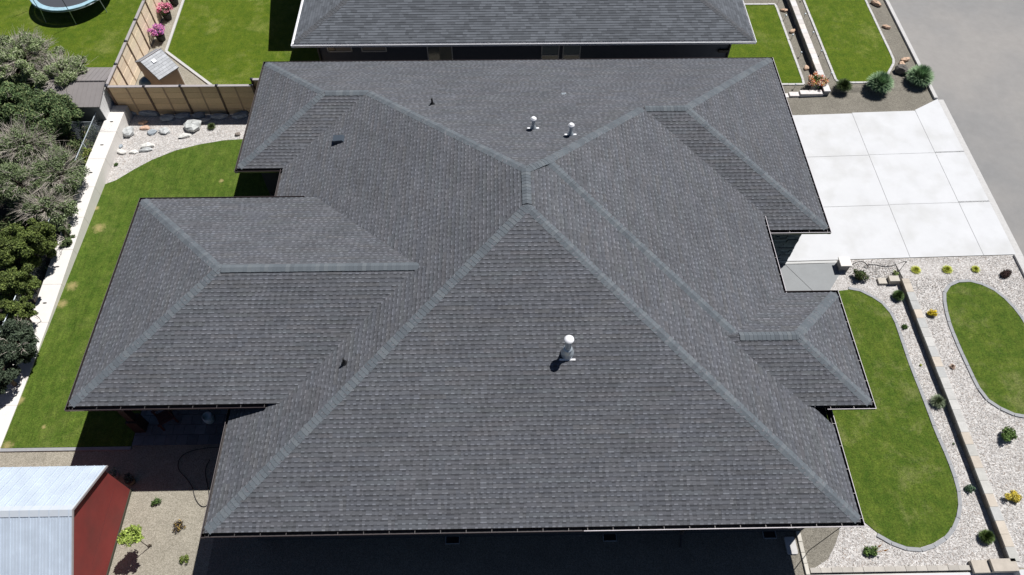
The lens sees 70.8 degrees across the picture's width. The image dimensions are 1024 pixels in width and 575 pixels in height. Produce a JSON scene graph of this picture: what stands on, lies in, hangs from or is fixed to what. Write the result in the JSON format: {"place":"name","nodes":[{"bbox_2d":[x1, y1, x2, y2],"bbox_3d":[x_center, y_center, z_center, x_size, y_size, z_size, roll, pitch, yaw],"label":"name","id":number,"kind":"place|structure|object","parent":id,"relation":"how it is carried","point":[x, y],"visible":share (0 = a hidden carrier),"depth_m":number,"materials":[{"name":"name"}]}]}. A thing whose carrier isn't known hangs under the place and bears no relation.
{"place":"outdoors","nodes":[
{"label":"outdoors","id":0,"kind":"place"},
{"bbox_2d":[0,135,95,370],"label":"soil","id":1,"kind":"structure","parent":0,"point":[4,207],"depth_m":32.45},
{"bbox_2d":[0,223,25,269],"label":"cedar tree","id":2,"kind":"object","parent":1,"relation":"on","point":[9,256],"visible":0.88,"depth_m":29.45,"materials":[{"name":"green plant"}]},
{"bbox_2d":[0,263,41,302],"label":"cedar tree","id":3,"kind":"object","parent":1,"relation":"on","point":[14,281],"visible":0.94,"depth_m":29.03,"materials":[{"name":"green plant"}]},
{"bbox_2d":[0,151,54,211],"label":"dry shrub","id":4,"kind":"object","parent":1,"relation":"on","point":[12,175],"visible":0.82,"depth_m":31.48,"materials":[{"name":"green plant"}]},
{"bbox_2d":[0,114,67,164],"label":"dry shrub","id":5,"kind":"object","parent":1,"relation":"on","point":[21,141],"visible":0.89,"depth_m":32.72,"materials":[{"name":"green plant"}]},
{"bbox_2d":[11,217,58,267],"bbox_3d":[-19.852,-1.696,30.316,1.656,2.390,2.080,-1,56,-1],"label":"cedar tree","id":6,"kind":"object","parent":1,"relation":"on","point":[38,238],"visible":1,"depth_m":29.72,"materials":[{"name":"green plant"}]},
{"bbox_2d":[8,181,82,226],"bbox_3d":[-20.386,-3.462,31.554,3.083,2.299,2.418,-1,56,-1],"label":"dry shrub","id":7,"kind":"object","parent":1,"relation":"on","point":[35,208],"visible":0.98,"depth_m":31.18,"materials":[{"name":"green plant"}]},
{"bbox_2d":[12,88,83,139],"bbox_3d":[-21.964,-7.900,34.256,3.135,2.737,2.815,29,61,18],"label":"juniper tree","id":8,"kind":"object","parent":1,"relation":"on","point":[39,105],"visible":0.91,"depth_m":33.58,"materials":[{"name":"green plant"}]},
{"bbox_2d":[0,124,99,325],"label":"undergrowth","id":9,"kind":"object","parent":1,"relation":"on","point":[5,222],"visible":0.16,"depth_m":32.76,"materials":[{"name":"green plant"}]},
{"bbox_2d":[2,112,102,368],"bbox_3d":[-20.025,-0.741,30.383,0.056,1.200,21.503,-1,56,-1],"label":"chain link fence","id":10,"kind":"object","parent":1,"relation":"on","point":[82,144],"visible":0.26,"depth_m":32.22,"materials":[{"name":"metal"}]},
{"bbox_2d":[18,139,89,200],"bbox_3d":[-20.436,-4.997,32.457,2.973,2.506,3.548,-1,56,-1],"label":"dry shrub","id":11,"kind":"object","parent":1,"relation":"on","point":[66,167],"visible":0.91,"depth_m":32.02,"materials":[{"name":"green plant"}]},
{"bbox_2d":[79,142,91,165],"bbox_3d":[-20.151,-6.256,34.206,0.622,0.998,1.188,-20,59,-13],"label":"vine","id":12,"kind":"object","parent":1,"relation":"on","point":[85,152],"visible":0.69,"depth_m":33.91,"materials":[{"name":"green plant"}]},
{"bbox_2d":[58,122,113,139],"bbox_3d":[-20.969,-7.603,34.936,3.803,1.174,0.044,-1,56,-1],"label":"chain link fence","id":13,"kind":"object","parent":1,"relation":"on","point":[84,128],"visible":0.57,"depth_m":34.77,"materials":[{"name":"metal"}]},
{"bbox_2d":[0,0,141,133],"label":"yard lawn","id":14,"kind":"structure","parent":0,"point":[99,32],"depth_m":40.41,"materials":[{"name":"plant"}]},
{"bbox_2d":[0,32,29,71],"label":"tree","id":15,"kind":"object","parent":14,"relation":"on","point":[9,48],"visible":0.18,"depth_m":35.95,"materials":[{"name":"green plant"}]},
{"bbox_2d":[0,80,32,131],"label":"juniper tree","id":16,"kind":"object","parent":14,"relation":"on","point":[12,95],"visible":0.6,"depth_m":33.96,"materials":[{"name":"green plant"}]},
{"bbox_2d":[0,24,65,88],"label":"bush","id":17,"kind":"object","parent":14,"relation":"on","point":[22,44],"visible":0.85,"depth_m":35.80,"materials":[{"name":"green plant"}]},
{"bbox_2d":[30,48,96,90],"bbox_3d":[-22.214,-10.294,35.826,3.072,2.793,3.565,-1,56,-1],"label":"bush","id":18,"kind":"object","parent":14,"relation":"on","point":[71,68],"visible":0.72,"depth_m":35.11,"materials":[{"name":"green plant"}]},
{"bbox_2d":[30,0,106,24],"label":"trampoline","id":19,"kind":"object","parent":14,"relation":"on","point":[57,5],"visible":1,"depth_m":40.10,"materials":[{"name":"blue plastic"}]},
{"bbox_2d":[35,67,115,129],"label":"storage shed","id":20,"kind":"structure","parent":14,"relation":"on","point":[88,92],"depth_m":34.95,"materials":[{"name":"grey metal"}]},
{"bbox_2d":[107,467,119,479],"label":"shrub","id":21,"kind":"object","parent":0,"point":[113,472],"visible":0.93,"depth_m":25.77,"materials":[{"name":"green plant"}]},
{"bbox_2d":[123,472,135,485],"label":"shrub","id":22,"kind":"object","parent":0,"point":[129,479],"visible":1,"depth_m":25.64,"materials":[{"name":"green plant"}]},
{"bbox_2d":[1,139,269,447],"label":"back lawn","id":23,"kind":"structure","parent":0,"point":[41,418],"depth_m":30.52,"materials":[{"name":"plant"}]},
{"bbox_2d":[150,410,178,430],"bbox_3d":[-12.993,4.758,26.830,0.650,1.030,0.760,-31,62,-19],"label":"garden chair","id":24,"kind":"object","parent":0,"point":[164,416],"visible":0.68,"depth_m":26.90,"materials":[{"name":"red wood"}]},
{"bbox_2d":[132,409,227,445],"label":"patio","id":25,"kind":"structure","parent":0,"point":[191,427],"depth_m":27.00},
{"bbox_2d":[202,412,214,423],"bbox_3d":[-11.408,4.920,27.078,0.400,0.450,0.400,-1,56,-1],"label":"ceramic pot","id":26,"kind":"object","parent":25,"relation":"on","point":[208,418],"visible":1,"depth_m":26.94,"materials":[{"name":"ceramic"}]},
{"bbox_2d":[168,0,319,83],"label":"lawn","id":27,"kind":"structure","parent":0,"point":[227,41],"depth_m":39.85,"materials":[{"name":"plant"}]},
{"bbox_2d":[165,0,210,84],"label":"lawn kerb","id":28,"kind":"structure","parent":27,"relation":"on","point":[176,58],"depth_m":39.13,"materials":[{"name":"concrete"}]},
{"bbox_2d":[0,0,1023,574],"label":"gravel ground","id":29,"kind":"structure","parent":0,"point":[154,470],"depth_m":25.76,"materials":[{"name":"gravel"}]},
{"bbox_2d":[0,355,20,393],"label":"grey shrub","id":30,"kind":"object","parent":29,"relation":"on","point":[9,374],"visible":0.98,"depth_m":27.16,"materials":[{"name":"green plant"}]},
{"bbox_2d":[0,299,36,322],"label":"cedar tree","id":31,"kind":"object","parent":29,"relation":"on","point":[16,310],"visible":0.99,"depth_m":28.52,"materials":[{"name":"green plant"}]},
{"bbox_2d":[0,318,39,364],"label":"grey shrub","id":32,"kind":"object","parent":29,"relation":"on","point":[18,341],"visible":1,"depth_m":27.65,"materials":[{"name":"green plant"}]},
{"bbox_2d":[56,220,74,248],"bbox_3d":[-19.452,-2.107,31.268,0.740,1.261,1.868,6,56,4],"label":"vine","id":33,"kind":"object","parent":29,"relation":"on","point":[67,236],"visible":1,"depth_m":31.24,"materials":[{"name":"green plant"}]},
{"bbox_2d":[0,465,131,574],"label":"red shed","id":34,"kind":"structure","parent":29,"relation":"on","point":[61,520],"depth_m":22.67,"materials":[{"name":"metal"}]},
{"bbox_2d":[0,446,131,451],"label":"lawn edging","id":35,"kind":"object","parent":29,"relation":"on","point":[62,449],"visible":1,"depth_m":26.57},
{"bbox_2d":[0,105,132,447],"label":"retaining wall","id":36,"kind":"structure","parent":29,"relation":"on","point":[102,157],"depth_m":31.57,"materials":[{"name":"concrete"}]},
{"bbox_2d":[116,524,149,547],"bbox_3d":[-12.407,8.393,23.956,0.835,1.763,0.817,-1,56,-1],"label":"young tree","id":37,"kind":"object","parent":29,"relation":"on","point":[131,534],"visible":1,"depth_m":23.35,"materials":[{"name":"green plant"}]},
{"bbox_2d":[104,0,168,85],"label":"wooden fence","id":38,"kind":"object","parent":29,"relation":"on","point":[136,45],"visible":0.75,"depth_m":37.83,"materials":[{"name":"brown wood"}]},
{"bbox_2d":[139,76,150,84],"bbox_3d":[-18.577,-10.474,36.990,0.810,1.086,0.991,-1,56,-1],"label":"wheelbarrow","id":39,"kind":"object","parent":29,"relation":"on","point":[143,80],"visible":0.4,"depth_m":36.43,"materials":[{"name":"blue metal"}]},
{"bbox_2d":[147,23,165,41],"bbox_3d":[-19.363,-13.926,39.388,0.943,0.928,0.864,-36,63,-22],"label":"flower pot","id":40,"kind":"object","parent":29,"relation":"on","point":[158,31],"visible":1,"depth_m":39.19,"materials":[{"name":"pink plant"}]},
{"bbox_2d":[135,48,185,84],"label":"garden shed","id":41,"kind":"structure","parent":29,"relation":"on","point":[159,66],"depth_m":35.63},
{"bbox_2d":[156,2,173,20],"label":"flower pot","id":42,"kind":"object","parent":29,"relation":"on","point":[163,10],"visible":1,"depth_m":40.25,"materials":[{"name":"pink plant"}]},
{"bbox_2d":[106,114,248,183],"bbox_3d":[-13.925,-6.762,35.154,10.530,0.001,5.400,-1,56,-1],"label":"pebble bed","id":43,"kind":"object","parent":29,"relation":"on","point":[161,144],"visible":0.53,"depth_m":35.58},
{"bbox_2d":[122,126,133,137],"bbox_3d":[-18.995,-7.713,35.617,0.596,0.330,0.644,-1,56,-1],"label":"boulder","id":44,"kind":"object","parent":43,"relation":"on","point":[128,131],"visible":1,"depth_m":35.48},
{"bbox_2d":[140,142,154,147],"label":"boulder","id":45,"kind":"object","parent":43,"relation":"on","point":[147,144],"visible":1,"depth_m":35.10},
{"bbox_2d":[139,110,159,116],"bbox_3d":[-18.315,-8.836,36.345,1.022,0.385,0.392,-1,56,-1],"label":"boulder","id":46,"kind":"object","parent":43,"relation":"on","point":[148,113],"visible":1,"depth_m":36.21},
{"bbox_2d":[158,127,170,133],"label":"boulder","id":47,"kind":"object","parent":43,"relation":"on","point":[164,130],"visible":1,"depth_m":35.66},
{"bbox_2d":[160,114,174,120],"bbox_3d":[-17.302,-8.543,36.184,0.728,0.323,0.362,-13,57,-9],"label":"boulder","id":48,"kind":"object","parent":43,"relation":"on","point":[167,117],"visible":1,"depth_m":36.09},
{"bbox_2d":[104,78,258,114],"bbox_3d":[-14.440,-9.455,35.665,10.604,2.170,0.280,-1,56,-1],"label":"wooden fence","id":49,"kind":"object","parent":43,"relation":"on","point":[228,99],"visible":0.63,"depth_m":35.57,"materials":[{"name":"brown wood"}]},
{"bbox_2d":[175,112,190,118],"bbox_3d":[-16.605,-8.679,36.313,0.779,0.255,0.346,-1,56,-1],"label":"boulder","id":50,"kind":"object","parent":43,"relation":"on","point":[183,115],"visible":1,"depth_m":36.23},
{"bbox_2d":[178,133,191,138],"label":"boulder","id":51,"kind":"object","parent":43,"relation":"on","point":[184,135],"visible":1,"depth_m":35.51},
{"bbox_2d":[184,119,201,131],"bbox_3d":[-15.915,-8.095,35.858,0.851,0.384,0.779,16,58,10],"label":"boulder","id":52,"kind":"object","parent":43,"relation":"on","point":[193,125],"visible":1,"depth_m":35.70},
{"bbox_2d":[192,112,205,118],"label":"boulder","id":53,"kind":"object","parent":43,"relation":"on","point":[197,115],"visible":1,"depth_m":36.23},
{"bbox_2d":[210,113,227,118],"bbox_3d":[-14.770,-8.623,36.273,0.937,0.276,0.300,-5,56,-4],"label":"boulder","id":54,"kind":"object","parent":43,"relation":"on","point":[219,116],"visible":1,"depth_m":36.20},
{"bbox_2d":[232,111,248,119],"bbox_3d":[-13.673,-8.704,36.311,0.900,0.317,0.430,-28,61,-17],"label":"boulder","id":55,"kind":"object","parent":43,"relation":"on","point":[240,115],"visible":1,"depth_m":36.22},
{"bbox_2d":[172,519,185,531],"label":"plant","id":56,"kind":"object","parent":29,"relation":"on","point":[179,526],"visible":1,"depth_m":24.96,"materials":[{"name":"brown plant"}]},
{"bbox_2d":[179,555,188,563],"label":"plant","id":57,"kind":"object","parent":29,"relation":"on","point":[182,558],"visible":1,"depth_m":24.32,"materials":[{"name":"green plant"}]},
{"bbox_2d":[178,447,218,506],"bbox_3d":[-11.431,6.837,26.039,1.557,0.026,2.216,-1,56,-1],"label":"garden hose","id":58,"kind":"object","parent":29,"relation":"on","point":[205,473],"visible":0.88,"depth_m":26.10,"materials":[{"name":"black rubber"}]},
{"bbox_2d":[64,57,876,550],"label":"house","id":59,"kind":"structure","parent":29,"relation":"on","point":[452,301],"depth_m":24.31,"materials":[{"name":"grey"}]},
{"bbox_2d":[291,0,756,60],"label":"house","id":60,"kind":"structure","parent":29,"relation":"on","point":[356,30],"depth_m":35.22,"materials":[{"name":"grey"}]},
{"bbox_2d":[327,47,352,51],"bbox_3d":[-8.554,-11.930,35.569,1.230,0.670,0.060,-1,56,-1],"label":"window","id":61,"kind":"structure","parent":60,"relation":"in","point":[330,49],"depth_m":35.73,"materials":[{"name":"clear glass"}]},
{"bbox_2d":[361,47,386,51],"bbox_3d":[-6.854,-11.949,35.594,1.250,0.680,0.060,-1,56,-1],"label":"window","id":62,"kind":"structure","parent":60,"relation":"in","point":[364,49],"depth_m":35.76,"materials":[{"name":"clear glass"}]},
{"bbox_2d":[427,46,452,59],"bbox_3d":[-3.603,-11.497,36.371,1.260,2.350,0.060,-1,56,-1],"label":"window","id":63,"kind":"structure","parent":60,"relation":"in","point":[434,53],"depth_m":36.03,"materials":[{"name":"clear glass"}]},
{"bbox_2d":[541,46,559,58],"bbox_3d":[1.917,-11.788,36.109,0.900,1.550,0.060,-1,56,-1],"label":"window","id":64,"kind":"structure","parent":60,"relation":"in","point":[547,52],"depth_m":36.09,"materials":[{"name":"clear glass"}]},
{"bbox_2d":[562,45,580,58],"bbox_3d":[2.987,-11.801,36.123,0.900,1.550,0.060,-1,56,-1],"label":"window","id":65,"kind":"structure","parent":60,"relation":"in","point":[572,51],"depth_m":36.11,"materials":[{"name":"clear glass"}]},
{"bbox_2d":[206,527,855,574],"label":"side gravel","id":66,"kind":"structure","parent":29,"relation":"on","point":[739,553],"depth_m":24.57,"materials":[{"name":"gravel"}]},
{"bbox_2d":[784,537,797,554],"bbox_3d":[9.591,8.876,24.754,0.360,0.060,0.580,-1,56,-1],"label":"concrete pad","id":67,"kind":"object","parent":66,"relation":"on","point":[790,545],"visible":1,"depth_m":24.73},
{"bbox_2d":[796,531,809,574],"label":"stone edging","id":68,"kind":"object","parent":66,"relation":"on","point":[803,554],"visible":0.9,"depth_m":24.56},
{"bbox_2d":[779,260,839,290],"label":"walkway","id":69,"kind":"structure","parent":29,"relation":"on","point":[808,275],"depth_m":31.07,"materials":[{"name":"grey concrete"}]},
{"bbox_2d":[743,0,935,114],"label":"gravel strip","id":70,"kind":"object","parent":29,"relation":"on","point":[904,94],"visible":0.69,"depth_m":37.42,"materials":[{"name":"gravel"}]},
{"bbox_2d":[744,3,804,85],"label":"lawn kerb","id":71,"kind":"structure","parent":70,"relation":"on","point":[793,53],"depth_m":39.79,"materials":[{"name":"concrete"}]},
{"bbox_2d":[788,92,799,96],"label":"step block","id":72,"kind":"structure","parent":70,"relation":"on","point":[793,94],"depth_m":37.25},
{"bbox_2d":[786,0,830,95],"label":"retaining wall","id":73,"kind":"structure","parent":70,"relation":"on","point":[809,49],"depth_m":39.38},
{"bbox_2d":[799,90,823,96],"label":"step block","id":74,"kind":"structure","parent":70,"relation":"on","point":[809,93],"depth_m":37.20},
{"bbox_2d":[807,71,827,89],"bbox_3d":[15.828,-10.655,37.417,0.985,0.817,1.028,-35,63,-21],"label":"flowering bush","id":75,"kind":"object","parent":70,"relation":"on","point":[815,81],"visible":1,"depth_m":37.28,"materials":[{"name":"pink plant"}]},
{"bbox_2d":[835,78,851,92],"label":"round bush","id":76,"kind":"object","parent":70,"relation":"on","point":[844,84],"visible":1,"depth_m":37.02,"materials":[{"name":"green plant"}]},
{"bbox_2d":[805,0,891,81],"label":"verge lawn","id":77,"kind":"structure","parent":70,"relation":"on","point":[855,47],"depth_m":39.55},
{"bbox_2d":[802,0,894,83],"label":"lawn kerb","id":78,"kind":"structure","parent":70,"relation":"on","point":[825,53],"depth_m":39.33,"materials":[{"name":"concrete"}]},
{"bbox_2d":[866,70,893,93],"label":"ornamental grass","id":79,"kind":"object","parent":70,"relation":"on","point":[880,81],"depth_m":36.78,"materials":[{"name":"green plant"}]},
{"bbox_2d":[895,64,908,74],"bbox_3d":[20.515,-11.505,37.935,0.690,0.405,0.660,-1,56,-1],"label":"boulder","id":80,"kind":"object","parent":70,"relation":"on","point":[900,69],"visible":0.98,"depth_m":37.79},
{"bbox_2d":[836,257,851,270],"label":"stone pillar","id":81,"kind":"structure","parent":29,"relation":"on","point":[843,263],"depth_m":30.97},
{"bbox_2d":[809,565,971,572],"bbox_3d":[12.925,9.526,24.334,5.750,0.158,0.160,-1,56,-1],"label":"stone edging","id":82,"kind":"object","parent":29,"relation":"on","point":[892,569],"visible":1,"depth_m":24.27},
{"bbox_2d":[886,276,899,284],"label":"step block","id":83,"kind":"structure","parent":29,"relation":"on","point":[893,279],"depth_m":30.69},
{"bbox_2d":[816,255,1023,567],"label":"pebble garden","id":84,"kind":"object","parent":29,"relation":"on","point":[840,283],"visible":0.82,"depth_m":27.14,"materials":[{"name":"gravel"}]},
{"bbox_2d":[854,269,868,280],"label":"round bush","id":85,"kind":"object","parent":84,"relation":"on","point":[861,274],"visible":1,"depth_m":30.72,"materials":[{"name":"green plant"}]},
{"bbox_2d":[863,545,888,555],"bbox_3d":[12.331,8.944,24.492,0.697,0.566,0.386,-1,56,-1],"label":"torch lily","id":86,"kind":"object","parent":84,"relation":"on","point":[868,551],"visible":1,"depth_m":24.53,"materials":[{"name":"green plant"}]},
{"bbox_2d":[877,278,887,284],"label":"step block","id":87,"kind":"structure","parent":84,"relation":"on","point":[882,281],"depth_m":30.79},
{"bbox_2d":[891,290,904,300],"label":"pine shrub","id":88,"kind":"object","parent":84,"relation":"on","point":[898,294],"visible":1,"depth_m":30.26,"materials":[{"name":"green plant"}]},
{"bbox_2d":[848,287,961,551],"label":"lawn curb","id":89,"kind":"structure","parent":84,"relation":"on","point":[951,531],"depth_m":26.59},
{"bbox_2d":[910,266,921,272],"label":"lime tuft","id":90,"kind":"object","parent":84,"relation":"on","point":[916,269],"visible":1,"depth_m":30.97,"materials":[{"name":"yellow plant"}]},
{"bbox_2d":[815,256,1023,567],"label":"loose pebbles","id":91,"kind":"object","parent":84,"relation":"on","point":[985,427],"visible":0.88,"depth_m":26.98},
{"bbox_2d":[926,309,937,315],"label":"yellow shrub","id":92,"kind":"object","parent":84,"relation":"on","point":[931,312],"visible":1,"depth_m":29.50,"materials":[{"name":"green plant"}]},
{"bbox_2d":[930,393,946,408],"bbox_3d":[16.366,4.348,27.598,0.708,0.434,0.710,-1,56,-1],"label":"grass clump","id":93,"kind":"object","parent":84,"relation":"on","point":[938,401],"visible":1,"depth_m":27.59,"materials":[{"name":"green plant"}]},
{"bbox_2d":[942,265,952,272],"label":"lime tuft","id":94,"kind":"object","parent":84,"relation":"on","point":[948,269],"visible":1,"depth_m":30.90,"materials":[{"name":"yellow plant"}]},
{"bbox_2d":[963,484,975,492],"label":"plant","id":95,"kind":"object","parent":84,"relation":"on","point":[970,488],"visible":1,"depth_m":25.78,"materials":[{"name":"green plant"}]},
{"bbox_2d":[968,560,992,573],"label":"step block","id":96,"kind":"structure","parent":84,"relation":"on","point":[980,567],"depth_m":24.24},
{"bbox_2d":[943,279,1023,417],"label":"lawn curb","id":97,"kind":"structure","parent":84,"relation":"on","point":[967,365],"depth_m":29.22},
{"bbox_2d":[946,282,1023,413],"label":"street lawn","id":98,"kind":"structure","parent":84,"relation":"on","point":[987,325],"depth_m":28.98,"materials":[{"name":"plant"}]},
{"bbox_2d":[978,528,994,543],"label":"round bush","id":99,"kind":"object","parent":84,"relation":"on","point":[986,536],"visible":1,"depth_m":24.73,"materials":[{"name":"green plant"}]},
{"bbox_2d":[1000,269,1011,277],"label":"maroon bush","id":100,"kind":"object","parent":84,"relation":"on","point":[1005,273],"visible":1,"depth_m":30.68,"materials":[{"name":"red plant"}]},
{"bbox_2d":[1001,426,1017,441],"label":"round bush","id":101,"kind":"object","parent":84,"relation":"on","point":[1008,434],"visible":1,"depth_m":26.45,"materials":[{"name":"green plant"}]},
{"bbox_2d":[1004,490,1021,502],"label":"yellow shrub","id":102,"kind":"object","parent":84,"relation":"on","point":[1013,495],"visible":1,"depth_m":25.22,"materials":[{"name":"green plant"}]},
{"bbox_2d":[899,278,1019,560],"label":"retaining wall","id":103,"kind":"structure","parent":29,"relation":"on","point":[998,524],"depth_m":26.92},
{"bbox_2d":[988,558,1019,572],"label":"step block","id":104,"kind":"structure","parent":29,"relation":"on","point":[1005,565],"depth_m":24.13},
{"bbox_2d":[728,5,801,82],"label":"side lawn","id":105,"kind":"structure","parent":0,"point":[769,33],"depth_m":39.66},
{"bbox_2d":[828,290,957,547],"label":"front lawn","id":106,"kind":"structure","parent":0,"point":[903,480],"depth_m":26.73,"materials":[{"name":"plant"}]},
{"bbox_2d":[787,99,1015,260],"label":"driveway","id":107,"kind":"structure","parent":0,"point":[898,184],"depth_m":33.57,"materials":[{"name":"concrete"}]},
{"bbox_2d":[904,64,934,86],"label":"ornamental grass","id":108,"kind":"object","parent":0,"point":[919,75],"depth_m":37.08,"materials":[{"name":"green plant"}]},
{"bbox_2d":[848,569,1023,574],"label":"neighbour driveway","id":109,"kind":"structure","parent":0,"point":[1021,572],"depth_m":24.25,"materials":[{"name":"concrete"}]},
{"bbox_2d":[889,0,1023,255],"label":"road","id":110,"kind":"structure","parent":0,"point":[970,53],"depth_m":37.97,"materials":[{"name":"asphalt"}]},
{"bbox_2d":[884,0,937,98],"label":"road kerb","id":111,"kind":"structure","parent":110,"relation":"on","point":[912,51],"depth_m":39.30,"materials":[{"name":"concrete"}]},
{"bbox_2d":[938,100,1023,265],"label":"gutter pan","id":112,"kind":"object","parent":110,"relation":"on","point":[997,211],"visible":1,"depth_m":33.67,"materials":[{"name":"concrete"}]},
{"bbox_2d":[1013,254,1023,276],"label":"road kerb","id":113,"kind":"structure","parent":110,"relation":"on","point":[1018,262],"depth_m":31.02,"materials":[{"name":"concrete"}]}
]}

